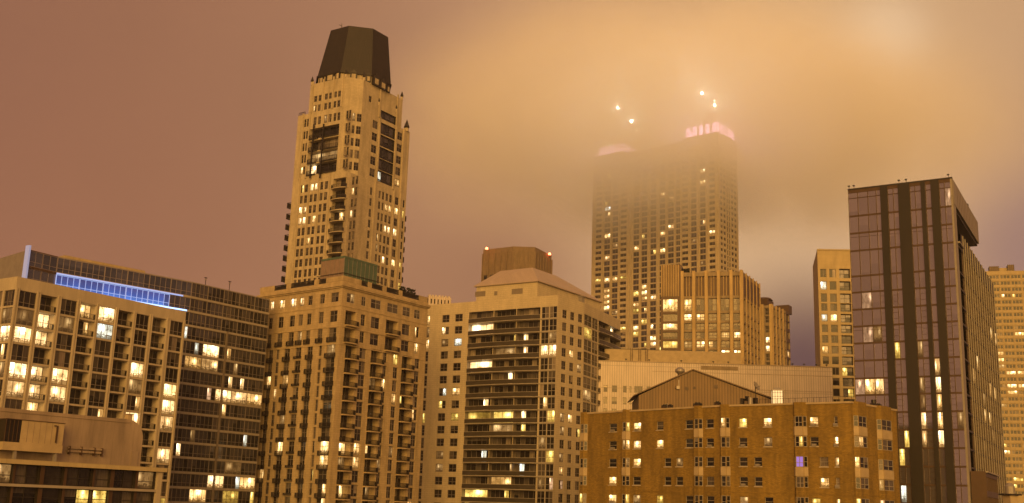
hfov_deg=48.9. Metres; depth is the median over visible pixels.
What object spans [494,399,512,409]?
window
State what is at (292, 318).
window
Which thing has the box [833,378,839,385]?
window
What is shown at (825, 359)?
window
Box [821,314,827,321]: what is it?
window
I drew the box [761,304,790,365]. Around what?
office annex
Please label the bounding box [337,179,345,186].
window
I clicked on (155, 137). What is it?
sky
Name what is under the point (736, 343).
window
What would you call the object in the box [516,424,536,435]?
window
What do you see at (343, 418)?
window
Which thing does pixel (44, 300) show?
window
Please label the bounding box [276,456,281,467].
window
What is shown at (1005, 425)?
window
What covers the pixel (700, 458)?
window
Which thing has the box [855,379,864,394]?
window
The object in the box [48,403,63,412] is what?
window
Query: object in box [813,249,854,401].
cream tower
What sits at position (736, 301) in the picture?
window
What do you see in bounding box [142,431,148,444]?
window
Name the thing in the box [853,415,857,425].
window
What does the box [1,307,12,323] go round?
window
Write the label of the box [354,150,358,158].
window
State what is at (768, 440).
window
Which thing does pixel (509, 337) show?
window
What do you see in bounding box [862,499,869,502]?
window
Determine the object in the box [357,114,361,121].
window
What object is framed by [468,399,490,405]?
window
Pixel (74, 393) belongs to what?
window
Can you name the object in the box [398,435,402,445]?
window
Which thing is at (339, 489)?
window
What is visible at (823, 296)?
window
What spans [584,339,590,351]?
window
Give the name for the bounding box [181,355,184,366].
window
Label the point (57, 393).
window
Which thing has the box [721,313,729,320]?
window
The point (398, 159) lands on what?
window
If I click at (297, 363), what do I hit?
window
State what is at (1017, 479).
window
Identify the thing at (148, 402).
window
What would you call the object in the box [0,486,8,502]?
window
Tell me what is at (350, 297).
window
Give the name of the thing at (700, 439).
window
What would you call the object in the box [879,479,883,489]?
window
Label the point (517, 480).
window
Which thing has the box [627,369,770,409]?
gabled roof shed
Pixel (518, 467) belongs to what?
window
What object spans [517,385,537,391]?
window
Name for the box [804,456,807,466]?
window
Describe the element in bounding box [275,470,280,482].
window
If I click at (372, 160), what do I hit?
window
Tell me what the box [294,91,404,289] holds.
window
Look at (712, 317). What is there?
window
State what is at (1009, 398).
window
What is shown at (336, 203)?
window
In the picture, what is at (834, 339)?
window
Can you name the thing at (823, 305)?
window
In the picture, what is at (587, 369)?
window
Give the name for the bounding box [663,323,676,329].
window
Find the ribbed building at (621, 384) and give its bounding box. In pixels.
[597,360,832,411]
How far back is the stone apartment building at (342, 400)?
254.30 m
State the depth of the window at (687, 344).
460.26 m
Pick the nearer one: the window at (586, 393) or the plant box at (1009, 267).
the window at (586, 393)
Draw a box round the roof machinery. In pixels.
[740,396,758,403]
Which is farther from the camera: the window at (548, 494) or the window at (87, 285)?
the window at (548, 494)
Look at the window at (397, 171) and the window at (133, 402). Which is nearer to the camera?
the window at (133, 402)
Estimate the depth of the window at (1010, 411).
496.08 m
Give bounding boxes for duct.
[67,446,103,455]
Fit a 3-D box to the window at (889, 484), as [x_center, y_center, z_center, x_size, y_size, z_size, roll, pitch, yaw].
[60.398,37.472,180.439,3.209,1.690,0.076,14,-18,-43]
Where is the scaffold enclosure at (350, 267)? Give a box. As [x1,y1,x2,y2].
[317,256,381,283]
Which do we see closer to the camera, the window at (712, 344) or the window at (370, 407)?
the window at (370, 407)
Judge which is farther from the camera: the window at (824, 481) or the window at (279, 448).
the window at (279, 448)
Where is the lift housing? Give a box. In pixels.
[777,305,791,314]
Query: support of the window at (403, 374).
in the stone apartment building at (342, 400)
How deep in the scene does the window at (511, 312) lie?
293.49 m
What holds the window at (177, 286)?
in the glass building at (216, 440)
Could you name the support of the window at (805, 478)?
in the brick building at (823, 452)
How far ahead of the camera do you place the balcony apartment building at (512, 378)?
289.44 m
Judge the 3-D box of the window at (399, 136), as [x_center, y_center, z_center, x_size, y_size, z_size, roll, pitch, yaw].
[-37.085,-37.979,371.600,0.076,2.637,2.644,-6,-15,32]
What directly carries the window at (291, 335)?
in the stone apartment building at (342, 400)
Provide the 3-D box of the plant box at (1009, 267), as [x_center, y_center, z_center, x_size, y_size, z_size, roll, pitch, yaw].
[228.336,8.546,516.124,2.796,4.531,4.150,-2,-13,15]
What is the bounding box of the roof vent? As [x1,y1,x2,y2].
[577,296,585,302]
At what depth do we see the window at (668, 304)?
465.91 m
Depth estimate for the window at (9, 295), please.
188.66 m
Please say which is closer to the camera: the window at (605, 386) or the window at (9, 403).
the window at (9, 403)
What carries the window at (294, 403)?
in the stone apartment building at (342, 400)
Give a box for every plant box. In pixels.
[988,266,998,270]
[1006,264,1013,270]
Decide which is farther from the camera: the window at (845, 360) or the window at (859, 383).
the window at (845, 360)
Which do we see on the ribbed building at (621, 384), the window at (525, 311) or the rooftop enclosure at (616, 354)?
the rooftop enclosure at (616, 354)
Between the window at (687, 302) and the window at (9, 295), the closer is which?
the window at (9, 295)
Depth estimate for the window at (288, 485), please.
249.08 m
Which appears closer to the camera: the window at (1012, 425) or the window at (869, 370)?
the window at (869, 370)
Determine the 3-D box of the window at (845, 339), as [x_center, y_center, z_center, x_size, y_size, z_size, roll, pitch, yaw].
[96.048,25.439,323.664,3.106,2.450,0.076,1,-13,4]
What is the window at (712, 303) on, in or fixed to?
in the office building at (707, 311)
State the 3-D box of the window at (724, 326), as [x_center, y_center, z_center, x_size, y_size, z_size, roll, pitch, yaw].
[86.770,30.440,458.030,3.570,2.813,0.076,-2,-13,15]
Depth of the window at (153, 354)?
212.40 m
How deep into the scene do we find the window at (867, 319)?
211.75 m
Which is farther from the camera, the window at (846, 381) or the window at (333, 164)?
the window at (333, 164)
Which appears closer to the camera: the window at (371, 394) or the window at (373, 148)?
the window at (371, 394)
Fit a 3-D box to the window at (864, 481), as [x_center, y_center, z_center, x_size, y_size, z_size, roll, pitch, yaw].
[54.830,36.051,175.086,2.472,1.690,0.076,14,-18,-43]
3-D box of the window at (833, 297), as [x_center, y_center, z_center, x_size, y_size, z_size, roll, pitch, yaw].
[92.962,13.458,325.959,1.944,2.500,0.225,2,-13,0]
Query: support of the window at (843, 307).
in the cream tower at (833, 325)
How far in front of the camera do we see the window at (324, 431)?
245.16 m
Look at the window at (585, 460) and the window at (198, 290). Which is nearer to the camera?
the window at (585, 460)
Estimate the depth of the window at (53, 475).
100.37 m
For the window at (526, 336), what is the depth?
288.38 m
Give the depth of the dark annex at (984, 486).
197.09 m
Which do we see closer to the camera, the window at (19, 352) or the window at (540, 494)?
the window at (19, 352)
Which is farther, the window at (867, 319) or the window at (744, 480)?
the window at (867, 319)
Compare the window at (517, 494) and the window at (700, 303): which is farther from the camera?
the window at (700, 303)
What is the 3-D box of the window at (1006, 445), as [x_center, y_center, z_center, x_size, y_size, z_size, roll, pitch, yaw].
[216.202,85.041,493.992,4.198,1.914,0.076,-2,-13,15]
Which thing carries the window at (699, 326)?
in the office building at (707, 311)
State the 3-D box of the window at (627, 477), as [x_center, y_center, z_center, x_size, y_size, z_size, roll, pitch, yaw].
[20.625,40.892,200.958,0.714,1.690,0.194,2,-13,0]
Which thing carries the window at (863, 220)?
in the glass slab tower at (926, 356)
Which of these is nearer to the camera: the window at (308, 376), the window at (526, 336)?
the window at (308, 376)
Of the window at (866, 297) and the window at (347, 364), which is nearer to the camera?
the window at (866, 297)
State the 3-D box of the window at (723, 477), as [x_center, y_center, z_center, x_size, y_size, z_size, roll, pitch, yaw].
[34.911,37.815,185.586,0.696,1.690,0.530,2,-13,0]
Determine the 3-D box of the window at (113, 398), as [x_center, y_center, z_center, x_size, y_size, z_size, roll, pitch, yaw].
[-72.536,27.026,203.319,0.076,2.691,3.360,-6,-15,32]
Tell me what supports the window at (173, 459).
in the glass building at (216, 440)
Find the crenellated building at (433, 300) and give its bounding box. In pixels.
[427,294,450,304]
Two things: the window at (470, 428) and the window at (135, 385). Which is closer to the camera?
the window at (135, 385)
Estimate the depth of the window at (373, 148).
359.33 m
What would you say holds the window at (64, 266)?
in the glass building at (216, 440)
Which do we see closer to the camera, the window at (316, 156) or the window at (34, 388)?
the window at (34, 388)
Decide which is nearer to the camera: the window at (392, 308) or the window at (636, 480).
the window at (636, 480)
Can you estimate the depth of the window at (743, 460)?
185.28 m
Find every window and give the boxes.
[0,325,9,341]
[0,343,7,359]
[0,361,4,377]
[0,380,2,395]
[0,463,11,482]
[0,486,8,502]
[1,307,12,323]
[3,290,14,305]
[5,398,22,408]
[6,380,24,397]
[9,362,26,379]
[11,344,29,361]
[12,487,36,502]
[13,326,31,343]
[14,464,38,483]
[16,308,33,325]
[18,290,36,308]
[27,251,268,502]
[27,402,38,410]
[28,384,40,399]
[30,366,42,381]
[33,348,44,363]
[35,331,46,346]
[37,313,49,328]
[40,296,51,311]
[41,488,60,502]
[43,466,62,484]
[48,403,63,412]
[49,385,66,402]
[52,368,68,384]
[54,350,70,367]
[55,275,79,288]
[56,333,72,350]
[57,257,81,275]
[58,316,74,332]
[60,299,76,315]
[64,489,89,502]
[66,467,91,486]
[68,406,78,414]
[69,389,80,403]
[71,372,82,386]
[73,355,84,369]
[75,338,86,352]
[77,321,88,335]
[79,279,103,293]
[79,304,90,318]
[81,262,105,280]
[87,407,103,416]
[88,390,105,406]
[90,373,107,389]
[92,356,108,372]
[92,490,106,502]
[94,339,110,356]
[94,469,109,486]
[96,323,112,339]
[98,306,114,323]
[103,283,125,298]
[104,266,127,284]
[107,410,116,417]
[108,394,118,408]
[110,377,120,391]
[112,360,121,374]
[112,491,132,502]
[113,470,134,487]
[114,344,123,358]
[116,328,125,341]
[117,312,127,325]
[125,287,147,302]
[126,395,140,410]
[126,412,138,422]
[127,271,149,288]
[128,379,141,394]
[130,362,143,377]
[132,314,182,502]
[136,492,151,502]
[137,471,153,488]
[140,447,147,461]
[142,414,150,428]
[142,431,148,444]
[143,398,152,411]
[145,382,153,395]
[147,291,169,306]
[147,366,155,379]
[149,275,171,291]
[149,350,157,363]
[150,334,158,347]
[152,318,160,331]
[168,488,171,500]
[169,295,190,309]
[170,279,191,295]
[170,473,173,485]
[171,458,174,470]
[171,488,189,501]
[172,443,176,455]
[173,473,190,486]
[174,428,177,440]
[174,458,191,471]
[175,413,179,425]
[176,443,193,456]
[177,398,180,410]
[178,384,181,396]
[180,369,183,381]
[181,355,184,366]
[183,340,186,352]
[184,326,187,338]
[185,312,188,323]
[191,283,208,299]
[208,286,224,302]
[224,290,239,305]
[239,293,254,309]
[254,297,269,312]
[257,293,419,502]
[273,496,278,502]
[274,482,279,495]
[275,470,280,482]
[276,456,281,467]
[277,334,281,345]
[277,442,282,454]
[278,429,283,441]
[279,415,284,427]
[280,402,285,414]
[281,389,286,400]
[282,375,287,387]
[283,361,288,374]
[284,349,289,360]
[285,483,290,494]
[285,497,289,502]
[286,469,291,479]
[287,455,292,465]
[288,332,293,344]
[288,441,293,452]
[290,316,294,326]
[290,428,294,438]
[291,414,295,425]
[292,401,296,411]
[293,387,297,398]
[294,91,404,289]
[294,374,298,384]
[295,361,299,371]
[296,348,300,357]
[297,484,302,496]
[298,470,303,482]
[299,456,304,468]
[300,442,305,454]
[301,428,306,440]
[302,414,307,426]
[303,401,308,413]
[304,387,309,399]
[305,374,310,386]
[306,360,311,371]
[307,346,312,358]
[311,162,336,173]
[312,150,337,161]
[313,138,337,149]
[314,126,338,137]
[316,497,324,502]
[317,329,321,341]
[317,484,325,497]
[318,470,326,482]
[319,456,327,468]
[320,441,328,453]
[321,427,329,439]
[322,413,330,426]
[323,399,331,412]
[324,386,331,398]
[325,358,333,371]
[325,372,332,384]
[327,344,334,356]
[329,328,335,340]
[330,310,337,321]
[331,292,338,301]
[332,244,341,251]
[333,223,342,230]
[333,234,341,241]
[334,212,343,219]
[335,201,344,208]
[336,190,344,197]
[336,483,342,498]
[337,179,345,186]
[337,469,343,482]
[338,455,344,468]
[339,443,344,454]
[340,427,345,440]
[341,415,346,426]
[342,388,348,399]
[342,401,347,412]
[343,374,349,385]
[344,329,350,341]
[344,359,350,371]
[345,312,351,324]
[345,345,351,357]
[353,162,357,170]
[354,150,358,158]
[355,139,359,146]
[356,126,360,133]
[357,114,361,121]
[362,487,368,499]
[363,473,369,484]
[364,459,369,470]
[365,446,370,456]
[366,430,371,443]
[367,418,372,429]
[368,392,374,402]
[368,403,373,416]
[369,168,374,176]
[369,378,374,389]
[370,156,375,164]
[370,334,377,345]
[370,364,375,375]
[371,144,375,153]
[371,299,380,309]
[371,317,378,328]
[371,350,376,362]
[372,132,376,141]
[373,120,377,128]
[378,159,391,174]
[378,170,390,185]
[379,147,392,162]
[380,135,392,150]
[381,111,394,123]
[381,123,393,138]
[385,337,391,349]
[386,321,392,333]
[387,303,397,313]
[395,167,399,175]
[395,178,399,186]
[395,475,400,487]
[395,489,399,499]
[396,155,400,164]
[396,460,401,472]
[397,132,401,140]
[397,144,401,152]
[397,447,401,459]
[398,422,403,433]
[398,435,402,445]
[399,409,403,418]
[400,396,404,406]
[401,340,408,351]
[401,370,405,381]
[401,383,405,393]
[402,324,408,335]
[402,356,406,368]
[418,306,597,502]
[465,476,487,483]
[465,489,486,501]
[466,451,488,456]
[466,463,487,470]
[467,425,489,431]
[467,438,488,443]
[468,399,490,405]
[468,412,489,418]
[469,374,490,384]
[469,387,490,397]
[470,349,491,359]
[470,361,491,372]
[471,324,492,334]
[471,336,492,347]
[472,312,493,322]
[491,477,510,488]
[491,490,510,497]
[492,451,511,456]
[492,464,510,475]
[493,412,512,422]
[493,424,512,435]
[493,438,511,443]
[494,386,513,396]
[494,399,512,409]
[495,360,514,370]
[495,373,513,383]
[496,335,514,345]
[496,348,514,357]
[497,310,515,320]
[497,322,515,332]
[514,477,535,489]
[514,490,534,502]
[515,451,536,457]
[515,464,535,475]
[516,411,537,417]
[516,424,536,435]
[516,437,536,443]
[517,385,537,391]
[517,398,537,404]
[518,346,538,357]
[518,359,538,365]
[518,372,538,378]
[519,321,539,331]
[519,334,539,344]
[520,308,539,318]
[537,477,544,489]
[537,491,544,502]
[545,477,552,489]
[545,491,552,502]
[546,437,553,448]
[546,450,553,462]
[546,464,553,475]
[547,397,554,408]
[547,410,554,421]
[547,423,553,435]
[579,416,839,502]
[583,364,590,376]
[583,376,590,389]
[583,389,590,401]
[583,402,589,411]
[583,458,586,467]
[583,476,586,484]
[583,493,585,502]
[584,314,591,327]
[584,326,591,339]
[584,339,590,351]
[584,351,590,364]
[584,424,587,432]
[595,156,736,349]
[603,385,607,391]
[609,459,616,466]
[609,477,615,484]
[609,495,615,502]
[610,424,616,431]
[610,441,616,448]
[612,385,616,391]
[612,397,616,403]
[623,397,626,404]
[626,422,629,431]
[626,440,629,448]
[626,458,629,466]
[626,476,629,485]
[633,477,640,484]
[633,495,639,502]
[634,386,642,392]
[634,423,640,430]
[634,440,640,448]
[634,459,640,466]
[650,330,655,334]
[657,422,662,429]
[657,440,662,447]
[657,495,662,502]
[663,299,676,311]
[663,314,676,320]
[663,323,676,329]
[663,332,676,338]
[663,341,676,347]
[665,458,670,466]
[665,477,670,484]
[677,458,682,465]
[677,477,682,484]
[684,299,691,310]
[684,314,691,320]
[684,323,691,329]
[684,332,691,338]
[684,341,691,347]
[686,420,692,428]
[686,439,692,447]
[686,496,692,502]
[694,419,697,428]
[694,438,697,447]
[695,457,697,466]
[695,476,697,485]
[696,299,704,310]
[696,314,704,320]
[696,323,704,329]
[696,332,704,338]
[696,341,704,347]
[699,419,702,428]
[699,438,702,447]
[699,457,702,466]
[699,476,702,485]
[699,495,702,502]
[707,419,713,427]
[707,438,713,446]
[707,457,713,465]
[707,477,713,485]
[707,496,713,502]
[708,298,716,310]
[709,313,716,320]
[709,323,716,329]
[709,332,716,338]
[709,341,716,347]
[721,298,729,310]
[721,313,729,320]
[721,323,729,329]
[721,332,729,337]
[721,341,729,347]
[721,418,724,427]
[721,437,725,446]
[721,456,725,466]
[722,476,725,485]
[722,495,725,502]
[726,418,729,427]
[726,437,729,446]
[726,456,729,466]
[727,476,729,485]
[733,298,739,310]
[733,313,739,320]
[734,321,758,363]
[734,341,739,347]
[739,418,746,426]
[739,438,746,446]
[740,457,746,465]
[740,477,747,485]
[740,497,747,502]
[754,457,761,465]
[755,477,761,485]
[764,418,771,426]
[764,437,771,445]
[765,497,772,502]
[795,416,801,426]
[795,436,802,446]
[796,456,802,466]
[796,476,803,486]
[797,497,803,502]
[803,416,806,426]
[803,436,806,446]
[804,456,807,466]
[804,477,807,487]
[810,417,817,425]
[810,437,818,445]
[812,498,819,502]
[820,269,825,276]
[820,281,826,289]
[820,457,827,466]
[820,478,828,486]
[821,294,826,301]
[821,303,826,310]
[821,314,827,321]
[822,325,827,331]
[822,335,827,342]
[822,346,828,352]
[823,356,828,363]
[829,269,835,276]
[829,281,835,289]
[830,294,836,301]
[830,304,836,310]
[831,314,836,321]
[831,325,837,331]
[831,335,837,342]
[832,346,838,353]
[832,357,838,363]
[832,367,838,374]
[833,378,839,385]
[833,389,839,395]
[839,269,849,277]
[840,282,849,290]
[840,294,849,302]
[840,304,850,311]
[841,314,850,322]
[841,325,851,332]
[841,336,851,343]
[842,346,851,354]
[842,357,852,364]
[842,368,852,375]
[843,378,852,386]
[843,389,853,396]
[848,182,1005,502]
[848,198,857,215]
[849,216,858,232]
[850,234,858,250]
[850,251,859,275]
[851,277,860,291]
[852,293,861,308]
[853,310,861,325]
[853,327,862,342]
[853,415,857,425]
[854,344,863,359]
[854,361,863,377]
[854,436,858,446]
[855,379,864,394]
[855,457,859,467]
[856,396,864,402]
[856,477,860,488]
[858,197,867,214]
[859,215,868,231]
[859,233,869,249]
[859,416,866,427]
[859,436,867,447]
[860,250,870,274]
[860,457,867,467]
[861,276,870,291]
[861,292,871,308]
[861,478,868,488]
[862,309,872,325]
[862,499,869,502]
[863,326,872,342]
[863,343,873,359]
[864,361,874,377]
[865,379,874,393]
[865,396,875,403]
[868,196,876,213]
[870,250,878,273]
[877,419,881,429]
[877,439,882,449]
[878,459,882,469]
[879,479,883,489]
[882,419,891,430]
[883,439,891,450]
[884,460,892,470]
[884,480,893,490]
[918,246,924,270]
[948,243,954,267]
[961,253,963,275]
[989,274,1023,460]
[1001,390,1006,394]
[1003,423,1008,427]
[1004,443,1009,447]
[1006,470,1011,474]
[1008,397,1017,400]
[1008,403,1018,407]
[1009,410,1018,413]
[1009,417,1019,420]
[1010,423,1019,427]
[1010,430,1020,433]
[1011,437,1020,440]
[1011,443,1021,447]
[1011,450,1021,454]
[1012,457,1021,460]
[1012,463,1022,467]
[1013,470,1022,474]
[1013,477,1023,481]
[1014,484,1023,488]
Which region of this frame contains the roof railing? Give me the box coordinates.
[780,396,851,401]
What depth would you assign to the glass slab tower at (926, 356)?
208.91 m
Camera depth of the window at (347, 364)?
251.22 m
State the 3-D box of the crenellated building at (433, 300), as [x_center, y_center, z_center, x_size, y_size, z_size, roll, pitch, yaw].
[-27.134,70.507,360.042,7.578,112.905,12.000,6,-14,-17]
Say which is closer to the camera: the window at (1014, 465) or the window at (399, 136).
the window at (399, 136)
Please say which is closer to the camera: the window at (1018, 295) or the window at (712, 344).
the window at (712, 344)
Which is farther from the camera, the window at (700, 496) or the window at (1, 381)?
the window at (700, 496)
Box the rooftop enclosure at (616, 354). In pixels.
[604,348,740,363]
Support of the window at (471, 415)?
in the balcony apartment building at (512, 378)
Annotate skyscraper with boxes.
[591,92,738,349]
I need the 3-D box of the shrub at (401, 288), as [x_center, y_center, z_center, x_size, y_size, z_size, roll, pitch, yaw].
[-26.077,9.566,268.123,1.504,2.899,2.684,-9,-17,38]
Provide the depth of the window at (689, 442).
193.09 m
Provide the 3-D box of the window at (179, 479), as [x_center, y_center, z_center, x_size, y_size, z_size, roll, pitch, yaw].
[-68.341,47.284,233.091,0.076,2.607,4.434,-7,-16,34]
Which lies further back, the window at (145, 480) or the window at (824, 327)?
the window at (824, 327)
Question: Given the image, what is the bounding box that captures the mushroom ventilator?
[675,367,684,374]
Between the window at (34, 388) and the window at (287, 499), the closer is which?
the window at (34, 388)
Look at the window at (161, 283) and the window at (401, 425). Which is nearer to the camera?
the window at (161, 283)
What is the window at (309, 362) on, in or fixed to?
in the stone apartment building at (342, 400)
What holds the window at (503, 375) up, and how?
in the balcony apartment building at (512, 378)
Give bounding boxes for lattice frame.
[630,348,647,360]
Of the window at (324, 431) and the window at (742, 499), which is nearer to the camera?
the window at (742, 499)
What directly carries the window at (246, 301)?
in the glass building at (216, 440)
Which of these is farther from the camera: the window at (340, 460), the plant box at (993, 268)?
the plant box at (993, 268)
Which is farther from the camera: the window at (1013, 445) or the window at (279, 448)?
the window at (1013, 445)
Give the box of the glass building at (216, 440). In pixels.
[0,245,269,502]
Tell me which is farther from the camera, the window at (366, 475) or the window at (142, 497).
the window at (366, 475)
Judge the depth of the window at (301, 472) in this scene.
247.26 m
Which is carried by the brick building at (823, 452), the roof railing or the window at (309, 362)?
the roof railing
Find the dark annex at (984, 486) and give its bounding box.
[970,471,999,502]
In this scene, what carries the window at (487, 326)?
in the balcony apartment building at (512, 378)
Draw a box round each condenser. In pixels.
[693,402,701,405]
[870,400,877,405]
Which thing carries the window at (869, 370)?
in the glass slab tower at (926, 356)
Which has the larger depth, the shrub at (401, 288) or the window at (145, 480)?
the shrub at (401, 288)
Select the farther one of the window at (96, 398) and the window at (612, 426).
the window at (612, 426)
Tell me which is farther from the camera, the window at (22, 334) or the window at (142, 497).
the window at (22, 334)
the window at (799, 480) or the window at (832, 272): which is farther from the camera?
the window at (832, 272)
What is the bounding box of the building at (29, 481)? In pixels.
[0,458,167,502]
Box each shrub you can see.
[398,286,406,291]
[406,287,415,297]
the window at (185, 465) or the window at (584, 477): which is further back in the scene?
the window at (185, 465)
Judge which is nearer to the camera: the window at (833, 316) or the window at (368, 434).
the window at (368, 434)
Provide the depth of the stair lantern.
210.76 m
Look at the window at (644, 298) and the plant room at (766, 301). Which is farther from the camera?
the window at (644, 298)
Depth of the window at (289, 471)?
249.69 m
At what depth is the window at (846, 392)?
320.30 m
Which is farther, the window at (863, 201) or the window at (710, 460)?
the window at (863, 201)
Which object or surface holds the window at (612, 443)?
in the brick building at (823, 452)
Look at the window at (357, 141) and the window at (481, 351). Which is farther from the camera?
the window at (357, 141)
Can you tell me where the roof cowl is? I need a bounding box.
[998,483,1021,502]
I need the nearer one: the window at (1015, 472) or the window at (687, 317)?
the window at (687, 317)
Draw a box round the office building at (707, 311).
[661,264,761,364]
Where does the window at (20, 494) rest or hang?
in the building at (29, 481)
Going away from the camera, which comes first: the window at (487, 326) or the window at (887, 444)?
the window at (887, 444)
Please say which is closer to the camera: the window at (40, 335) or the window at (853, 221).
the window at (40, 335)
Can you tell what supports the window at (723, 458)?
in the brick building at (823, 452)
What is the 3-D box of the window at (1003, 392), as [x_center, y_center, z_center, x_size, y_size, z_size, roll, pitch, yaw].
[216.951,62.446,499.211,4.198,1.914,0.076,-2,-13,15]
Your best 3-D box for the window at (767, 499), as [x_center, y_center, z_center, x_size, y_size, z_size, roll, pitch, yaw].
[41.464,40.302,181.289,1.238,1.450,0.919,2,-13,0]
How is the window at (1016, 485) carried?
in the gridded tower at (1009, 295)
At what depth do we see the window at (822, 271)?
327.85 m
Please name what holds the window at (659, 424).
in the brick building at (823, 452)
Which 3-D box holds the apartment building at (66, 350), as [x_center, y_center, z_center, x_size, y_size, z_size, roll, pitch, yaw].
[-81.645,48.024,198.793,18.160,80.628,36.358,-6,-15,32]
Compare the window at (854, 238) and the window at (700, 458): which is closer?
the window at (700, 458)
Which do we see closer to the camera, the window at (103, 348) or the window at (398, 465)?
the window at (103, 348)
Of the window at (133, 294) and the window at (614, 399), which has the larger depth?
the window at (614, 399)
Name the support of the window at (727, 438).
in the brick building at (823, 452)
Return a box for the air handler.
[0,418,65,460]
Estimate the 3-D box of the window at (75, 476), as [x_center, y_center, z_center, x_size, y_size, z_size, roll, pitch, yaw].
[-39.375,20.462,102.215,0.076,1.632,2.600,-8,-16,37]
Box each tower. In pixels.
[281,26,409,289]
[481,246,552,281]
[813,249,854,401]
[847,177,1006,502]
[985,271,1023,502]
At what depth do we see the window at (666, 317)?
464.78 m
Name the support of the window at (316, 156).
in the stone tower at (349, 190)
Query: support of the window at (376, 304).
in the stone apartment building at (342, 400)
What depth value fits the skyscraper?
879.40 m
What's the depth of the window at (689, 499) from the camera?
190.98 m
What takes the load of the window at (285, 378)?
in the stone apartment building at (342, 400)
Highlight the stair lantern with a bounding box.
[771,388,783,402]
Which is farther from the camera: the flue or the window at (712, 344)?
the window at (712, 344)
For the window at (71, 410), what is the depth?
196.75 m
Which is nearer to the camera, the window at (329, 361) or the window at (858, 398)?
the window at (858, 398)
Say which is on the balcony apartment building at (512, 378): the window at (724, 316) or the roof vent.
the roof vent
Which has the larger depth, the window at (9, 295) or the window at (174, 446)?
the window at (174, 446)
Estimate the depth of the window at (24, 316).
188.94 m
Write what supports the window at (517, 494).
in the balcony apartment building at (512, 378)
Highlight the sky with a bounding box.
[0,0,1023,365]
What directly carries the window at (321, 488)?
in the stone apartment building at (342, 400)
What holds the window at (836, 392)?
in the cream tower at (833, 325)
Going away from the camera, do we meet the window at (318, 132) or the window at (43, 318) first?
the window at (43, 318)
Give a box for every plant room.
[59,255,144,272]
[761,297,773,305]
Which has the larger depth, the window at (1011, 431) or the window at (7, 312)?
the window at (1011, 431)
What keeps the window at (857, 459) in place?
in the brick building at (823, 452)
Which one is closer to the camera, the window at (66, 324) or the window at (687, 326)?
the window at (66, 324)
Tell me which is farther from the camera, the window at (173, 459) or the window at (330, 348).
the window at (330, 348)
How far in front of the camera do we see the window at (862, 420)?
177.27 m
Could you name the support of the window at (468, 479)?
in the balcony apartment building at (512, 378)
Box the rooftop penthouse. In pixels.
[0,407,142,465]
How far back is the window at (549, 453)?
276.52 m
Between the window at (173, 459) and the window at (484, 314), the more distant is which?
the window at (484, 314)
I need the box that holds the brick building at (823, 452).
[579,401,900,502]
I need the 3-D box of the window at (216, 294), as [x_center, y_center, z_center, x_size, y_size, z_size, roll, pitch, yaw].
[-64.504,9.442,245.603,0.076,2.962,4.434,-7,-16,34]
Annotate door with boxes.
[130,451,137,465]
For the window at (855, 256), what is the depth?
215.09 m
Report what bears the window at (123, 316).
in the apartment building at (66, 350)
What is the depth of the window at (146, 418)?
209.65 m
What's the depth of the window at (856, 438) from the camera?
175.72 m
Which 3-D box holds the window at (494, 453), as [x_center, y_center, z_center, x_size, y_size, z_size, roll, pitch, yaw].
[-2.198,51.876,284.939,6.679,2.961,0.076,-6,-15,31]
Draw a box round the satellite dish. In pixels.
[754,382,759,397]
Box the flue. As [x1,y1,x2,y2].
[118,414,133,419]
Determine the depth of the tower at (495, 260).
721.94 m
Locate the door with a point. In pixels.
(134, 456)
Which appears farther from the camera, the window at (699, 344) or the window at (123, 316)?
the window at (699, 344)
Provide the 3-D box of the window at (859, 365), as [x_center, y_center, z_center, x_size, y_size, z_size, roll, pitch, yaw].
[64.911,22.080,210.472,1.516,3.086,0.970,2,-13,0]
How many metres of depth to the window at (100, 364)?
200.68 m
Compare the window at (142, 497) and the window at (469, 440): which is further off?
the window at (469, 440)
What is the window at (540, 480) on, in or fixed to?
in the balcony apartment building at (512, 378)
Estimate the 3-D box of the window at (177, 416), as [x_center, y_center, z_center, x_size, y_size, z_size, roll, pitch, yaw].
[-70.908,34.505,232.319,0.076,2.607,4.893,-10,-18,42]
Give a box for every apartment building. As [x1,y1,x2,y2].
[0,276,185,502]
[253,275,430,502]
[418,268,620,502]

